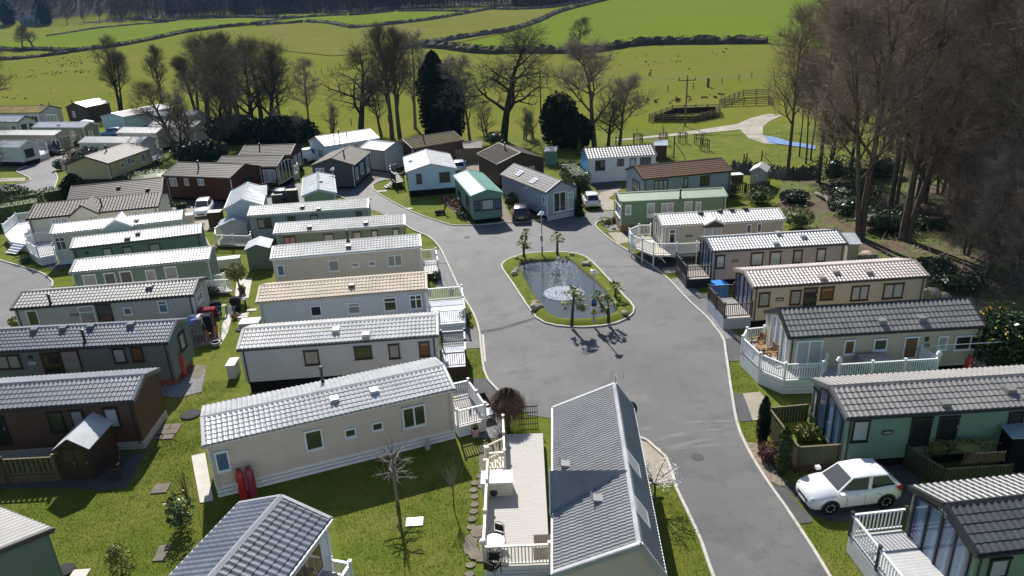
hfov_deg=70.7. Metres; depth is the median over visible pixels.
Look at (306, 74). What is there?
bare tree
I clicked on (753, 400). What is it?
paving
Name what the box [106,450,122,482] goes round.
garden bench
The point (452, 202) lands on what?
border shrubs
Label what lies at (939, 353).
post lantern
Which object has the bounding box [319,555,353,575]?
veranda
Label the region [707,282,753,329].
deck
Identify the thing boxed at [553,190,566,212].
window
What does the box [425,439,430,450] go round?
garden ornament
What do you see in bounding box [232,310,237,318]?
plant pot
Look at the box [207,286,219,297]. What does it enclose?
spiky shrub
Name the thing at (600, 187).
driveway
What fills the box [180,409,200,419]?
round cover
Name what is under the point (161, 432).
stone slab
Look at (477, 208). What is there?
window
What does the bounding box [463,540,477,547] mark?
stepping stone
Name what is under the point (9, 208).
hedge
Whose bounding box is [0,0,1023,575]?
ground
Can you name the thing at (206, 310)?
hanging laundry
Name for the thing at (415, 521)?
drain cover
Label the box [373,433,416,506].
pollarded tree
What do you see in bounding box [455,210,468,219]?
border shrubs
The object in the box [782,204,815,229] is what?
shrub
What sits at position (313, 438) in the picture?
window
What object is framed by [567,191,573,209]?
window
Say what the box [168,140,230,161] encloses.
evergreen bush
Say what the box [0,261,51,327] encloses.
side road
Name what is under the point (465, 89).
bare tree
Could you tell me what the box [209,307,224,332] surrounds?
mat lawn
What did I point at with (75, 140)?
deck
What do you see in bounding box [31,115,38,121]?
window
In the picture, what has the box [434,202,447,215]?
deer statue
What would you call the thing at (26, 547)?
static caravan
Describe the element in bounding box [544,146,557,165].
shed
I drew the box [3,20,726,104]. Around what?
rush clumps
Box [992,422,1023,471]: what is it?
shed
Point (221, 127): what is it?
bare tree
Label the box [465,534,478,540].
stepping stone
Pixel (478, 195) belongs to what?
static caravan
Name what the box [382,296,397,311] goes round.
window
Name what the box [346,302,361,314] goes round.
window
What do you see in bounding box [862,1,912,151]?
bare tree
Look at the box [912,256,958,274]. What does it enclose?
evergreen undergrowth
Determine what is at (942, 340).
window
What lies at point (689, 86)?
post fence
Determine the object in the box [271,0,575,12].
wood floor
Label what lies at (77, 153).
flowering bush
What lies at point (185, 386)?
yard
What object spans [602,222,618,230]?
rockery bed
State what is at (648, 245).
deck
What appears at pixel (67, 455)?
door
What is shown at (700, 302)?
driveway
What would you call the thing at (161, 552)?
stone slab
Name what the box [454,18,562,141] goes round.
bare tree
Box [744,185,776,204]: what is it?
shrub
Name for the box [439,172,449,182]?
window
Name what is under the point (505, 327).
trench repair
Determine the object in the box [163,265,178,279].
window
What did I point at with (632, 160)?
door
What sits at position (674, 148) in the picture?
fence post
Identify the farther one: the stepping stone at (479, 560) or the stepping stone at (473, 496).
the stepping stone at (473, 496)
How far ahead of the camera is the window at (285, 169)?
90.17 m
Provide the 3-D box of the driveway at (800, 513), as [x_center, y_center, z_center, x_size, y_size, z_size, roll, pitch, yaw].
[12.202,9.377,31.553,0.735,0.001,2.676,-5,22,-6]
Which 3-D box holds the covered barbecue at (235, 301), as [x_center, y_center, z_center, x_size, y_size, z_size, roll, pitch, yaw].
[-20.470,1.122,53.871,1.170,1.150,0.819,-20,28,-37]
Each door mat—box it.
[533,547,547,558]
[534,534,550,543]
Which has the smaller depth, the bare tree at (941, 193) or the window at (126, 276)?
the window at (126, 276)
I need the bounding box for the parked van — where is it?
[302,147,315,163]
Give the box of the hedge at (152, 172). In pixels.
[105,165,172,181]
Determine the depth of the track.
114.79 m
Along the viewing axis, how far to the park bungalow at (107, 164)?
95.42 m
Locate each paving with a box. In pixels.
[172,206,211,229]
[187,365,206,377]
[609,232,627,243]
[661,267,675,272]
[743,392,763,419]
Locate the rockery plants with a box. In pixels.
[599,216,613,224]
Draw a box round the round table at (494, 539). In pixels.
[485,533,504,556]
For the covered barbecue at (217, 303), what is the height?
1.150 m
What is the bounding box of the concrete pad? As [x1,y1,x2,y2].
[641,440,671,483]
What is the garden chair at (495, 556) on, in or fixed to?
on the deck at (520, 514)
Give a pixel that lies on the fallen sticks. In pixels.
(941, 242)
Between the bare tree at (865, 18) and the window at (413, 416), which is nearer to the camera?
the window at (413, 416)
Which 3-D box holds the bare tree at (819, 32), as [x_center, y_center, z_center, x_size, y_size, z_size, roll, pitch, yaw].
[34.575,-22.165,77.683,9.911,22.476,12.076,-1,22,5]
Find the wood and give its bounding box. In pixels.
[0,0,573,19]
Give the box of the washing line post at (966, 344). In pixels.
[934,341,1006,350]
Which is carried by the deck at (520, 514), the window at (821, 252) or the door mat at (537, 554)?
the door mat at (537, 554)
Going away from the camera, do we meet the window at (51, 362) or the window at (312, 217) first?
the window at (51, 362)
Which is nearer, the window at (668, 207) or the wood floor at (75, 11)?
the window at (668, 207)
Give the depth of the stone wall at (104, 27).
488.23 m
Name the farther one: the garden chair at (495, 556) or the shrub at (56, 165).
the shrub at (56, 165)
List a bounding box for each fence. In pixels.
[0,453,61,483]
[301,114,412,124]
[519,405,537,427]
[613,71,752,99]
[615,131,666,144]
[729,180,769,195]
[902,444,1013,482]
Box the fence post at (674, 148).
[673,136,684,158]
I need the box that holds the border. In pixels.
[443,198,471,223]
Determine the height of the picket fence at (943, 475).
1.760 m
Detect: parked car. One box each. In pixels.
[40,144,65,155]
[100,127,119,135]
[191,196,214,216]
[271,187,290,200]
[453,159,466,171]
[509,203,530,221]
[582,191,600,208]
[796,458,903,515]
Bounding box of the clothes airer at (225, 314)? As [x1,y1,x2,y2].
[218,306,237,325]
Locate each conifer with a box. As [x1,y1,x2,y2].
[573,185,585,216]
[575,137,581,154]
[755,395,772,445]
[774,426,793,475]
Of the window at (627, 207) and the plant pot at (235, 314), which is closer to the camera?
the plant pot at (235, 314)
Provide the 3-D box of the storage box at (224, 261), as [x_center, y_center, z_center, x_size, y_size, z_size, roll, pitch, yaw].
[-24.905,-2.252,63.089,2.260,0.840,0.852,-7,22,-11]
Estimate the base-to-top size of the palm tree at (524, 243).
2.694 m
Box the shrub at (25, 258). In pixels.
[13,254,31,263]
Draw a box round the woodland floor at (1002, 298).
[778,156,1023,317]
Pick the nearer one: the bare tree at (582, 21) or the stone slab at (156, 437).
the stone slab at (156, 437)
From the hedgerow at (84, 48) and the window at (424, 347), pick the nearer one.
the window at (424, 347)
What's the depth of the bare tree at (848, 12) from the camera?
102.59 m
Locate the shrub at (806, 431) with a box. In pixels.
[792,422,821,441]
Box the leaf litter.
[765,127,1022,277]
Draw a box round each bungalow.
[0,105,63,123]
[25,191,170,243]
[64,142,152,183]
[308,128,379,161]
[580,144,657,182]
[625,157,733,194]
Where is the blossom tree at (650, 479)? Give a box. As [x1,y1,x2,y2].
[646,457,681,503]
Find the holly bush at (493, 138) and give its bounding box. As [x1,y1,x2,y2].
[484,130,504,144]
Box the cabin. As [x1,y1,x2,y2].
[396,131,463,159]
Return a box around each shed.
[50,412,118,479]
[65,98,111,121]
[219,215,248,239]
[243,236,273,269]
[455,140,482,161]
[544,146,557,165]
[654,140,667,160]
[749,161,770,187]
[842,233,861,260]
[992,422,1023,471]
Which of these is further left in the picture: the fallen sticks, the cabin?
the cabin
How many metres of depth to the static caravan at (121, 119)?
136.38 m
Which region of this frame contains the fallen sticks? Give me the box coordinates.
[844,159,1023,296]
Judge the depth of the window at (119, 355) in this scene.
42.64 m
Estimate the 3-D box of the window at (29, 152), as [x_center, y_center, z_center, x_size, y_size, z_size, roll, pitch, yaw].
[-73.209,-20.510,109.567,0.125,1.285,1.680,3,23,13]
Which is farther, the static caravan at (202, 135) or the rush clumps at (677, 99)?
the rush clumps at (677, 99)
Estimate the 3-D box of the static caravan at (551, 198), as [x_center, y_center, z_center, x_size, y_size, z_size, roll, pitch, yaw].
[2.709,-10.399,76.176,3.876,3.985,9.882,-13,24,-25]
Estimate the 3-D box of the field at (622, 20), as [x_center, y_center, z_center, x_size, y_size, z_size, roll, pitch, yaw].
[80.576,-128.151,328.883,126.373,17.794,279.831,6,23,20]
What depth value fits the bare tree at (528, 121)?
112.49 m
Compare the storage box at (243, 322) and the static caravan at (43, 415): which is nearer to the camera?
the static caravan at (43, 415)
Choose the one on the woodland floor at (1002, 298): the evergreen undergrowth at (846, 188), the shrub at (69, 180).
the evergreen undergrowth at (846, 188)
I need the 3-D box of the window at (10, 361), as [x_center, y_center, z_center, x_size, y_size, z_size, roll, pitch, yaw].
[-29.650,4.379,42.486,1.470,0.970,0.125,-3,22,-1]
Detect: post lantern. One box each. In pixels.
[836,356,842,362]
[936,350,942,356]
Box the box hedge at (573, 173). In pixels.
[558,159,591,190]
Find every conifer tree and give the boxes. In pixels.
[414,49,445,134]
[432,71,465,136]
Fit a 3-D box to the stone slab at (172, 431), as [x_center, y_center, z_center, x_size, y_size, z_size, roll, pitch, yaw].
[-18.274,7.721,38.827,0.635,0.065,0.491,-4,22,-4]
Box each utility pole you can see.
[532,74,547,113]
[678,75,695,126]
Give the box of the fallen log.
[814,192,834,209]
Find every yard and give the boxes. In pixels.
[0,448,147,489]
[160,368,205,396]
[171,199,223,204]
[192,332,221,347]
[205,204,221,216]
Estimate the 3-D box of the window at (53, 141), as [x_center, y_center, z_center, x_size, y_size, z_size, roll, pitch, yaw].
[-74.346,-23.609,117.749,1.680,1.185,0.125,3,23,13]
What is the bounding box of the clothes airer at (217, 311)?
[198,306,222,324]
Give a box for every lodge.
[67,177,171,206]
[161,160,262,201]
[168,494,334,575]
[217,155,294,186]
[239,143,303,171]
[309,145,371,188]
[403,149,456,196]
[477,142,544,187]
[549,382,667,575]
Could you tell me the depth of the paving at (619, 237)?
66.53 m
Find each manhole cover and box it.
[581,350,590,354]
[691,453,703,460]
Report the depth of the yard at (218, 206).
82.50 m
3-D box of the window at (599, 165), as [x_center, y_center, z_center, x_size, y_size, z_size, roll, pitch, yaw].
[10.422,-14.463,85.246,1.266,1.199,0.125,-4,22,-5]
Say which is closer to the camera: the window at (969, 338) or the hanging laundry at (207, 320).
the window at (969, 338)
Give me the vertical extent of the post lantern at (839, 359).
0.380 m
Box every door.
[0,416,12,445]
[57,350,83,373]
[59,448,80,478]
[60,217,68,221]
[72,448,93,478]
[94,303,114,321]
[102,272,116,283]
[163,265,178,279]
[366,156,369,173]
[630,158,635,166]
[647,203,654,217]
[684,201,692,211]
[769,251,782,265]
[802,287,818,305]
[901,335,920,362]
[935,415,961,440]
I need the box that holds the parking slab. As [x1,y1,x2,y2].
[785,464,920,521]
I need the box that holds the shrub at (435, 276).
[431,270,440,281]
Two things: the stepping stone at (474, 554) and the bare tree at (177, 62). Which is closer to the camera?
the stepping stone at (474, 554)
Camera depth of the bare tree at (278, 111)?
137.68 m
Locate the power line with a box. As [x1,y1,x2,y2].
[535,73,787,80]
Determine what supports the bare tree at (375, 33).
on the ground at (354, 490)
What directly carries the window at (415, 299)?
in the static caravan at (350, 296)
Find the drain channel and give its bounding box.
[482,335,485,360]
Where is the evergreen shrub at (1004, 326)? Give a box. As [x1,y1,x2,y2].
[971,303,1023,366]
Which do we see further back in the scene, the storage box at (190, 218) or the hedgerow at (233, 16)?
the hedgerow at (233, 16)
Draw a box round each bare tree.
[0,44,17,90]
[0,118,14,202]
[13,25,30,47]
[14,24,38,45]
[59,8,69,24]
[59,138,77,155]
[87,34,131,110]
[95,6,102,21]
[125,77,185,151]
[139,42,170,104]
[149,101,200,147]
[165,82,203,140]
[166,35,207,109]
[176,30,238,120]
[176,38,261,143]
[188,30,245,114]
[192,73,240,144]
[210,29,247,111]
[216,32,280,115]
[228,36,285,116]
[239,37,296,115]
[261,48,286,114]
[268,105,282,117]
[283,56,322,122]
[288,110,306,143]
[305,41,411,129]
[319,101,339,133]
[351,77,387,135]
[356,16,407,138]
[369,23,417,137]
[392,28,429,128]
[430,57,480,136]
[442,50,481,139]
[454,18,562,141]
[472,99,496,134]
[517,107,534,139]
[524,111,538,137]
[540,32,629,146]
[568,14,592,42]
[586,98,631,145]
[593,70,657,145]
[758,0,834,168]
[781,44,828,163]
[788,0,993,239]
[789,0,877,182]
[791,58,809,156]
[798,50,837,160]
[809,86,862,161]
[816,0,867,73]
[818,0,896,176]
[840,1,886,143]
[854,0,969,210]
[861,0,1023,240]
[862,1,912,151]
[882,0,974,212]
[886,85,972,202]
[903,80,989,194]
[907,0,991,199]
[924,109,989,211]
[925,24,1023,197]
[928,131,1022,256]
[954,0,1023,266]
[955,0,1013,169]
[955,0,1023,243]
[955,138,1023,278]
[978,179,1023,294]
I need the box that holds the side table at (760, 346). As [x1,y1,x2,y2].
[755,344,768,355]
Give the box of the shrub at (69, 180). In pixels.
[58,173,87,199]
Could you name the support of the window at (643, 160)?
in the bungalow at (606, 164)
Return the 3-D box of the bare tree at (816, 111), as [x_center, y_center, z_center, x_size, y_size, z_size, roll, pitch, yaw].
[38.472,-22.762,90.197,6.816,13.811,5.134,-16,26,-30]
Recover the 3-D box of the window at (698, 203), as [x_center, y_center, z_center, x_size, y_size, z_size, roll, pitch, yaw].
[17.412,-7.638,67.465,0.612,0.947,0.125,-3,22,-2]
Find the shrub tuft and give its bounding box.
[163,489,194,530]
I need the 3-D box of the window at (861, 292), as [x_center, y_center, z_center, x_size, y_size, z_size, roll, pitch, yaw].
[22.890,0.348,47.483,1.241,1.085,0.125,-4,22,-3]
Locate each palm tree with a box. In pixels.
[515,228,532,256]
[548,231,565,254]
[561,284,586,326]
[590,290,618,323]
[608,280,625,298]
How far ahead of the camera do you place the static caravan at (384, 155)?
95.99 m
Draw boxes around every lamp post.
[537,210,543,254]
[590,268,598,323]
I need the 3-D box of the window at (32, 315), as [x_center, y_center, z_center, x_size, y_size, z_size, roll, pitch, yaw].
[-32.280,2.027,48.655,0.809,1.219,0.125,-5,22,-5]
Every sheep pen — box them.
[648,103,720,122]
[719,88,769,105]
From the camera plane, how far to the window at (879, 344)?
40.43 m
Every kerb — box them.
[0,259,53,286]
[8,155,58,184]
[372,179,544,225]
[406,225,498,391]
[501,251,634,327]
[595,220,831,575]
[640,436,714,575]
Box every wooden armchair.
[751,331,766,350]
[763,341,778,362]
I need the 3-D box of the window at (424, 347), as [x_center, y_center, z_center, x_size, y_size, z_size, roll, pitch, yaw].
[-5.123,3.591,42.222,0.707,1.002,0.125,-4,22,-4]
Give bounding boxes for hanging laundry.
[188,314,202,323]
[189,317,203,337]
[197,306,217,322]
[199,312,212,332]
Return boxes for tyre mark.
[596,264,644,266]
[606,270,645,276]
[638,419,732,430]
[650,427,735,440]
[661,435,739,451]
[670,443,743,450]
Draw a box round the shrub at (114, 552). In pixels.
[103,542,136,575]
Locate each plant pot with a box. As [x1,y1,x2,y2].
[203,330,208,339]
[210,319,217,334]
[211,340,219,346]
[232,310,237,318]
[237,283,245,293]
[448,286,453,295]
[470,423,480,437]
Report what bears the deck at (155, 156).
on the ground at (354, 490)
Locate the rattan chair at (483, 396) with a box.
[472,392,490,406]
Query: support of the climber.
attached to the static caravan at (884, 419)
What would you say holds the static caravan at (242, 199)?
on the ground at (354, 490)
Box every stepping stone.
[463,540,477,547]
[463,545,478,554]
[464,571,473,575]
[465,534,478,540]
[465,562,474,568]
[467,524,475,529]
[468,516,475,522]
[468,550,481,559]
[469,487,477,492]
[469,509,477,514]
[470,480,478,485]
[470,494,477,498]
[470,502,478,506]
[470,529,482,537]
[474,525,482,533]
[475,557,482,562]
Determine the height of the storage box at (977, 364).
1.040 m
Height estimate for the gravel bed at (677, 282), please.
0.001 m
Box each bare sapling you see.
[171,464,188,500]
[441,460,463,509]
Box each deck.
[1,212,34,253]
[24,230,56,265]
[39,141,49,160]
[72,133,81,146]
[150,146,165,166]
[205,272,233,292]
[214,223,251,246]
[257,178,277,194]
[294,160,299,180]
[384,163,404,188]
[411,284,465,331]
[420,247,438,278]
[439,328,466,376]
[453,377,486,436]
[479,414,550,575]
[628,223,699,266]
[675,251,711,287]
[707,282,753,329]
[740,325,939,393]
[846,505,943,575]
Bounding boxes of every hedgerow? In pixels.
[0,21,255,52]
[0,50,69,59]
[129,15,296,21]
[421,34,771,53]
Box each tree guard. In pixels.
[633,126,641,144]
[659,129,667,139]
[678,131,687,143]
[694,127,703,144]
[700,132,709,150]
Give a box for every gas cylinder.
[179,353,187,377]
[235,468,247,499]
[245,465,257,497]
[964,354,972,367]
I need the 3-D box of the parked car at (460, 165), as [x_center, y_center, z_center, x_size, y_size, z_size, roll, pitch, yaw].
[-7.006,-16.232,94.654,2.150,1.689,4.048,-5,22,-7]
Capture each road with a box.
[0,155,64,190]
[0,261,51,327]
[266,176,826,575]
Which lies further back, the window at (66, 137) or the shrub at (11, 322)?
the window at (66, 137)
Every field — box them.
[0,18,296,51]
[258,11,462,27]
[260,6,583,55]
[469,0,828,47]
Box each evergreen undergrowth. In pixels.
[779,189,810,203]
[804,153,862,181]
[817,180,884,196]
[827,193,877,214]
[851,203,911,229]
[854,153,906,178]
[873,209,922,233]
[911,212,950,231]
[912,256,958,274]
[926,265,993,290]
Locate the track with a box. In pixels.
[617,114,781,143]
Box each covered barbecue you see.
[210,300,227,315]
[229,296,246,311]
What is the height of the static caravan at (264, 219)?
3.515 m
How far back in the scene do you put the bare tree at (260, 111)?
144.07 m
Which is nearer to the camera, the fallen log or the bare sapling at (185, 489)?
the bare sapling at (185, 489)
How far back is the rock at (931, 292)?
50.53 m
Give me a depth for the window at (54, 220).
70.10 m
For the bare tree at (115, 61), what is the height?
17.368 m
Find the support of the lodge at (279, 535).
on the ground at (354, 490)
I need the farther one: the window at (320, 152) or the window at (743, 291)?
the window at (320, 152)
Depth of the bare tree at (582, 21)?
210.50 m
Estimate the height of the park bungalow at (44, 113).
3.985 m
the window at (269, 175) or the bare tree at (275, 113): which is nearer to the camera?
the window at (269, 175)
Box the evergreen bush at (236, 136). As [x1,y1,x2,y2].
[203,113,260,143]
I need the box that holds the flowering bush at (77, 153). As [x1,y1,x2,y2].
[60,146,103,173]
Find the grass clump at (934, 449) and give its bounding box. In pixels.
[922,436,951,457]
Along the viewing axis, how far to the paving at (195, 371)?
45.13 m
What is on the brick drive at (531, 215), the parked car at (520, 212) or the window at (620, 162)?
the parked car at (520, 212)
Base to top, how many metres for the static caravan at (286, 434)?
4.006 m
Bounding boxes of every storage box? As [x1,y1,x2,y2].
[185,212,194,223]
[207,209,223,226]
[217,255,241,268]
[225,357,240,378]
[238,317,261,332]
[271,193,284,203]
[285,188,298,202]
[481,470,512,496]
[711,279,727,298]
[731,172,743,182]
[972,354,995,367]
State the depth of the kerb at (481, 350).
51.83 m
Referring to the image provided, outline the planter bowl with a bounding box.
[490,490,497,495]
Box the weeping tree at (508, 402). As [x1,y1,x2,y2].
[485,386,530,433]
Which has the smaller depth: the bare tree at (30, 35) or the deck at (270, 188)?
the deck at (270, 188)
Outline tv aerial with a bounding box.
[610,370,623,382]
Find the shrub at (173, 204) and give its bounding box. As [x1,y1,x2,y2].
[169,198,174,208]
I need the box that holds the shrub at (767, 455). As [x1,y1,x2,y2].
[757,438,777,463]
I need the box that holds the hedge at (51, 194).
[5,186,65,202]
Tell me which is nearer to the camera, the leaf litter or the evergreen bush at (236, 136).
the leaf litter
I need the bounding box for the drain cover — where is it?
[406,517,422,526]
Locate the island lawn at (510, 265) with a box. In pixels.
[502,252,632,326]
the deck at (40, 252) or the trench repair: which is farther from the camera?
the deck at (40, 252)
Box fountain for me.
[543,257,584,300]
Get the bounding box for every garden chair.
[483,557,501,573]
[487,548,502,570]
[488,521,505,541]
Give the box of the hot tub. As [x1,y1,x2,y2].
[856,353,892,373]
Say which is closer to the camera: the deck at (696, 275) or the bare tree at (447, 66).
the deck at (696, 275)
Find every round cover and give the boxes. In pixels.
[60,563,75,575]
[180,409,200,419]
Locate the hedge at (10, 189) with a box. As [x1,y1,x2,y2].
[0,183,32,201]
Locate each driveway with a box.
[44,263,72,269]
[430,250,445,262]
[442,327,479,347]
[452,378,497,399]
[589,181,620,192]
[598,187,620,209]
[640,256,674,267]
[688,294,709,313]
[725,338,740,360]
[733,393,751,421]
[772,485,811,523]
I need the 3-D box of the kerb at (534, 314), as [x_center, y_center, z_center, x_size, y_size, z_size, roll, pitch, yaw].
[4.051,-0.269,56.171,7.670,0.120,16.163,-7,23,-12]
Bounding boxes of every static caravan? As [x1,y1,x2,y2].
[0,115,34,129]
[0,130,73,150]
[0,140,40,165]
[0,318,194,384]
[0,367,166,458]
[0,507,62,575]
[9,277,209,326]
[31,121,100,138]
[49,209,186,264]
[68,245,219,287]
[69,223,206,258]
[77,136,158,153]
[100,104,168,129]
[115,127,170,150]
[147,110,204,122]
[148,120,208,143]
[200,357,455,497]
[223,182,267,234]
[236,311,439,391]
[247,198,370,243]
[255,271,428,323]
[270,229,421,281]
[273,214,405,244]
[301,172,336,201]
[359,139,403,171]
[453,169,503,223]
[500,163,577,220]
[614,187,727,231]
[652,207,786,257]
[698,229,848,284]
[733,257,929,325]
[763,296,987,370]
[809,364,1023,465]
[905,473,1023,575]
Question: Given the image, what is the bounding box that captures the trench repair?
[480,317,534,332]
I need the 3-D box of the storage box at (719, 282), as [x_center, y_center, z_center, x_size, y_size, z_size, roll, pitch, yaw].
[15.116,0.127,52.657,0.960,1.140,1.052,-6,22,-9]
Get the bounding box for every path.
[0,177,24,181]
[220,305,232,344]
[235,278,251,297]
[479,442,492,471]
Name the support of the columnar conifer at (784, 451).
on the ground at (354, 490)
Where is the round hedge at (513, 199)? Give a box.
[504,192,518,204]
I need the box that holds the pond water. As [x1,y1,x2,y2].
[520,261,615,318]
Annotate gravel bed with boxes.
[435,263,460,287]
[473,407,501,437]
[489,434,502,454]
[671,278,700,296]
[707,314,738,338]
[747,442,786,486]
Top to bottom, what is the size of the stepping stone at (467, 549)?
0.058 m
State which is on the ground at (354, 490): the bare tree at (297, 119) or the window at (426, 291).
the bare tree at (297, 119)
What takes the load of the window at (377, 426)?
in the static caravan at (286, 434)
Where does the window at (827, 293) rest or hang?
in the static caravan at (767, 287)
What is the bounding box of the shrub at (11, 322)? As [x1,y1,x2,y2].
[7,316,18,326]
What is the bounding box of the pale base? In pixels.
[191,453,212,502]
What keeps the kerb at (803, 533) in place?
on the road at (662, 346)
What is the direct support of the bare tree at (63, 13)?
on the ground at (354, 490)
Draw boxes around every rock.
[530,302,540,309]
[581,261,590,265]
[858,253,870,259]
[860,250,877,258]
[923,287,940,298]
[939,291,950,297]
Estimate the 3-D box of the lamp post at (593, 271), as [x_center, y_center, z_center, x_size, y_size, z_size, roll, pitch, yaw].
[5.500,0.527,48.126,0.540,3.980,0.280,-4,22,-5]
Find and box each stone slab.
[70,568,90,575]
[150,483,170,493]
[152,544,171,561]
[153,434,162,439]
[155,429,167,435]
[158,424,170,429]
[161,434,174,439]
[165,428,179,434]
[168,423,181,428]
[237,315,248,318]
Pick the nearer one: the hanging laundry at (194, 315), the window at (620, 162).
the hanging laundry at (194, 315)
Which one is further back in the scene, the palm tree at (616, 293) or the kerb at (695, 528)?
the palm tree at (616, 293)
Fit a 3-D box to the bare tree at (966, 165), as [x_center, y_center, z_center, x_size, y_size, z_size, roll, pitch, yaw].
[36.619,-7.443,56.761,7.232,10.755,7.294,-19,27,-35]
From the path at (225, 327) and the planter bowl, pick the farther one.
the path at (225, 327)
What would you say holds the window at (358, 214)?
in the static caravan at (264, 219)
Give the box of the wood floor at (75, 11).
[0,0,452,22]
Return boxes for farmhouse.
[18,12,42,24]
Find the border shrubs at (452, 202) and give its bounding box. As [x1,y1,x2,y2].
[441,195,462,207]
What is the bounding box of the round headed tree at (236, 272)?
[225,262,246,296]
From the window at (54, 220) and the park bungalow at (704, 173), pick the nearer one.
the window at (54, 220)
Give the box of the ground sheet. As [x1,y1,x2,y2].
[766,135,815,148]
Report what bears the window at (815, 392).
in the static caravan at (884, 419)
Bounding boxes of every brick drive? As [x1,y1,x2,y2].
[365,170,389,178]
[464,162,511,223]
[512,212,534,223]
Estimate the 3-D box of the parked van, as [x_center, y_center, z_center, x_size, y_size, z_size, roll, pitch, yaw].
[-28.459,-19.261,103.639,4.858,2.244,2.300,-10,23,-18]
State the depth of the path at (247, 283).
58.52 m
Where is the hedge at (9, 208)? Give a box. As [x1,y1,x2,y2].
[0,193,46,228]
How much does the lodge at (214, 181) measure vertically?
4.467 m
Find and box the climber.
[938,437,1000,453]
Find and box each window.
[0,354,23,370]
[21,124,27,129]
[24,148,34,157]
[24,309,41,325]
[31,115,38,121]
[36,139,43,146]
[38,352,64,373]
[44,411,67,433]
[46,115,58,121]
[50,218,59,223]
[51,140,60,146]
[53,236,67,250]
[57,135,71,147]
[67,409,83,428]
[76,305,97,322]
[81,273,97,285]
[87,130,94,135]
[101,407,122,428]
[102,247,112,255]
[110,348,128,363]
[118,270,133,282]
[121,246,132,253]
[122,306,133,315]
[126,157,131,164]
[129,347,145,362]
[140,153,145,162]
[144,269,156,280]
[148,243,160,251]
[156,300,169,313]
[169,178,177,186]
[177,329,188,352]
[183,178,189,185]
[195,286,203,305]
[197,179,204,185]
[212,449,232,474]
[242,175,252,183]
[257,218,271,228]
[263,170,275,182]
[276,264,285,276]
[278,158,293,183]
[283,236,295,243]
[287,216,295,221]
[293,155,297,168]
[293,538,326,575]
[298,152,301,165]
[302,349,320,366]
[303,427,325,452]
[309,214,317,219]
[309,305,322,317]
[315,168,323,172]
[317,148,322,157]
[323,233,333,240]
[327,259,339,272]
[343,426,357,439]
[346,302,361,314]
[351,262,359,267]
[353,231,361,238]
[353,345,372,360]
[355,166,358,179]
[355,211,361,216]
[360,162,363,174]
[368,260,375,266]
[370,230,377,236]
[370,420,384,433]
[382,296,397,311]
[386,254,402,266]
[387,343,400,359]
[392,228,398,234]
[401,402,427,430]
[409,293,422,309]
[416,174,421,183]
[418,341,430,357]
[426,291,428,311]
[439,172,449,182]
[465,194,469,211]
[474,200,480,211]
[481,199,493,210]
[495,198,501,209]
[524,164,535,170]
[542,195,544,205]
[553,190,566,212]
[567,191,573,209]
[595,160,605,170]
[615,200,620,218]
[617,159,623,165]
[625,205,631,214]
[632,178,639,190]
[640,157,650,164]
[653,218,662,247]
[654,179,667,189]
[661,202,673,212]
[668,228,675,242]
[683,177,688,187]
[695,201,701,210]
[699,241,711,274]
[700,175,709,185]
[703,227,721,235]
[715,254,725,268]
[734,273,752,313]
[746,224,751,233]
[750,252,763,266]
[752,175,757,180]
[756,222,761,232]
[758,292,770,307]
[768,314,787,365]
[789,290,802,305]
[792,249,802,263]
[793,339,823,368]
[809,387,818,418]
[815,248,826,262]
[815,388,843,443]
[819,286,834,300]
[842,339,856,355]
[849,420,871,443]
[850,285,870,301]
[872,338,888,351]
[881,282,904,299]
[906,495,971,575]
[907,416,934,446]
[935,335,949,350]
[952,334,980,351]
[986,556,1013,575]
[1007,411,1023,423]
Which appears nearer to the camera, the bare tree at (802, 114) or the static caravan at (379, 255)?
the static caravan at (379, 255)
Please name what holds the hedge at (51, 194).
on the ground at (354, 490)
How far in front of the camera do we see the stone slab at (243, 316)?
52.80 m
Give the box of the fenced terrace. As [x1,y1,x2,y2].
[768,403,841,473]
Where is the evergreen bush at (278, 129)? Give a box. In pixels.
[243,114,319,143]
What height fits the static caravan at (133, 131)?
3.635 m
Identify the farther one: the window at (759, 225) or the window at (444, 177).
the window at (444, 177)
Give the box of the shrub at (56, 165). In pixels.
[52,159,64,169]
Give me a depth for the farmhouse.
557.03 m
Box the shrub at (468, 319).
[458,308,471,322]
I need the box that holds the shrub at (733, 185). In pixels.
[726,181,740,197]
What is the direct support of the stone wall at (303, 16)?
on the ground at (354, 490)
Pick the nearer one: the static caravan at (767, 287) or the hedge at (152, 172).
the static caravan at (767, 287)
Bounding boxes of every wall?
[46,21,168,35]
[256,13,347,22]
[256,20,303,25]
[304,12,458,28]
[348,9,394,15]
[397,8,469,11]
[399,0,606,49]
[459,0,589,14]
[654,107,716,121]
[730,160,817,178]
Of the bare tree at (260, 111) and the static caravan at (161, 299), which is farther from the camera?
the bare tree at (260, 111)
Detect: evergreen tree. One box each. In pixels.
[0,0,16,24]
[31,0,53,24]
[538,90,579,148]
[562,113,593,149]
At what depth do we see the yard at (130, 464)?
34.98 m

